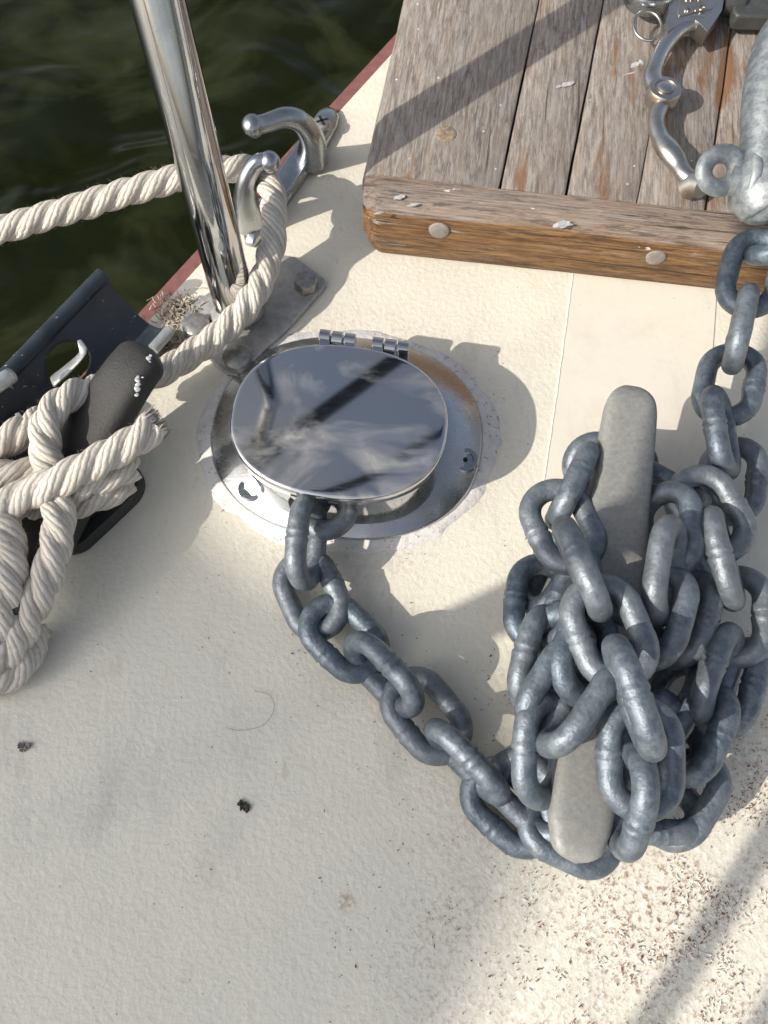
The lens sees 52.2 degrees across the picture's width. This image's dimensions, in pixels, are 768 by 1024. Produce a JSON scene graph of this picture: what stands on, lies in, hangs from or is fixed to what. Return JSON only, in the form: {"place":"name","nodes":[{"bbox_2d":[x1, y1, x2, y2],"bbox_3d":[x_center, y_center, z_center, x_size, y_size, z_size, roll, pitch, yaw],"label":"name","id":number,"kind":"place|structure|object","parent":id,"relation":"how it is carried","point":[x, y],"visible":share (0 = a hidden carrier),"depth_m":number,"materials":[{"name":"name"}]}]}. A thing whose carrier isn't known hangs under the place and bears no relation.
{"place":"outdoors","nodes":[
{"label":"outdoors","id":0,"kind":"place"},
{"bbox_2d":[0,0,403,423],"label":"water","id":1,"kind":"structure","parent":0,"point":[79,110],"depth_m":1.70,"materials":[{"name":"green liquid"}]},
{"bbox_2d":[0,33,767,1023],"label":"deck","id":2,"kind":"structure","parent":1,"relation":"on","point":[134,773],"depth_m":0.38,"materials":[{"name":"paint"}]},
{"bbox_2d":[17,741,30,751],"bbox_3d":[-0.174,0.114,0.380,0.007,0.002,0.005,0,68,0],"label":"dirt clump","id":3,"kind":"object","parent":2,"relation":"on","point":[23,746],"visible":1,"depth_m":0.38,"materials":[{"name":"soil"}]},
{"bbox_2d":[0,269,174,459],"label":"black channel","id":4,"kind":"object","parent":2,"relation":"on","point":[97,317],"visible":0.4,"depth_m":0.44,"materials":[{"name":"metal"}]},
{"bbox_2d":[12,341,163,614],"bbox_3d":[-0.159,-0.016,0.401,0.045,0.060,0.152,24,70,9],"label":"black cleat","id":5,"kind":"object","parent":2,"relation":"on","point":[126,378],"visible":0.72,"depth_m":0.40,"materials":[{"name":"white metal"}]},
{"bbox_2d":[0,405,173,694],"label":"rope coil","id":6,"kind":"object","parent":5,"relation":"on","point":[61,497],"visible":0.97,"depth_m":0.38,"materials":[{"name":"white fabric"}]},
{"bbox_2d":[0,153,287,471],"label":"mooring rope","id":7,"kind":"object","parent":2,"relation":"on","point":[57,407],"visible":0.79,"depth_m":0.45,"materials":[{"name":"white fabric"}]},
{"bbox_2d":[140,287,209,357],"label":"dry fibres","id":8,"kind":"object","parent":2,"relation":"on","point":[173,343],"visible":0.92,"depth_m":0.47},
{"bbox_2d":[129,0,325,376],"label":"bow pulpit","id":9,"kind":"object","parent":2,"relation":"on","point":[164,28],"visible":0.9,"depth_m":0.41,"materials":[{"name":"metal"}]},
{"bbox_2d":[237,799,250,812],"bbox_3d":[-0.066,0.139,0.370,0.007,0.003,0.006,0,68,0],"label":"dirt clump","id":10,"kind":"object","parent":2,"relation":"on","point":[240,803],"visible":1,"depth_m":0.37,"materials":[{"name":"black soil"}]},
{"bbox_2d":[233,106,339,246],"bbox_3d":[-0.059,-0.232,0.490,0.036,0.057,0.127,25,70,10],"label":"mooring chock","id":11,"kind":"object","parent":2,"relation":"on","point":[306,156],"visible":0.96,"depth_m":0.48,"materials":[{"name":"silver metal"}]},
{"bbox_2d":[197,329,501,553],"bbox_3d":[-0.020,-0.052,0.424,0.173,0.045,0.143,0,68,0],"label":"deck pipe","id":12,"kind":"object","parent":2,"relation":"on","point":[394,442],"visible":0.99,"depth_m":0.41,"materials":[{"name":"metal"}]},
{"bbox_2d":[90,564,759,1019],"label":"dark crumbs","id":13,"kind":"object","parent":2,"relation":"on","point":[578,886],"visible":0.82,"depth_m":0.36,"materials":[{"name":"brown soil"}]},
{"bbox_2d":[100,346,767,1023],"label":"rust flakes","id":14,"kind":"object","parent":2,"relation":"on","point":[618,878],"visible":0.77,"depth_m":0.35,"materials":[{"name":"brown metal"}]},
{"bbox_2d":[181,356,765,1023],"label":"paint chips","id":15,"kind":"object","parent":2,"relation":"on","point":[673,934],"visible":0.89,"depth_m":0.35,"materials":[{"name":"white paint"}]},
{"bbox_2d":[272,228,767,880],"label":"anchor chain","id":16,"kind":"object","parent":2,"relation":"on","point":[568,678],"visible":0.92,"depth_m":0.35,"materials":[{"name":"metal"}]},
{"bbox_2d":[362,0,767,293],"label":"wooden platform","id":17,"kind":"structure","parent":2,"relation":"on","point":[513,133],"depth_m":0.47,"materials":[{"name":"brown wood"}]},
{"bbox_2d":[624,0,767,199],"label":"snap shackle","id":18,"kind":"object","parent":17,"relation":"on","point":[696,20],"visible":0.98,"depth_m":0.48,"materials":[{"name":"silver metal"}]},
{"bbox_2d":[695,20,767,224],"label":"bow shackle","id":19,"kind":"object","parent":17,"relation":"on","point":[742,184],"visible":1,"depth_m":0.41,"materials":[{"name":"silver metal"}]},
{"bbox_2d":[547,385,656,863],"bbox_3d":[0.112,0.050,0.374,0.050,0.060,0.224,12,69,5],"label":"deck cleat","id":20,"kind":"object","parent":2,"relation":"on","point":[580,816],"visible":0.59,"depth_m":0.36,"materials":[{"name":"metal"}]}
]}

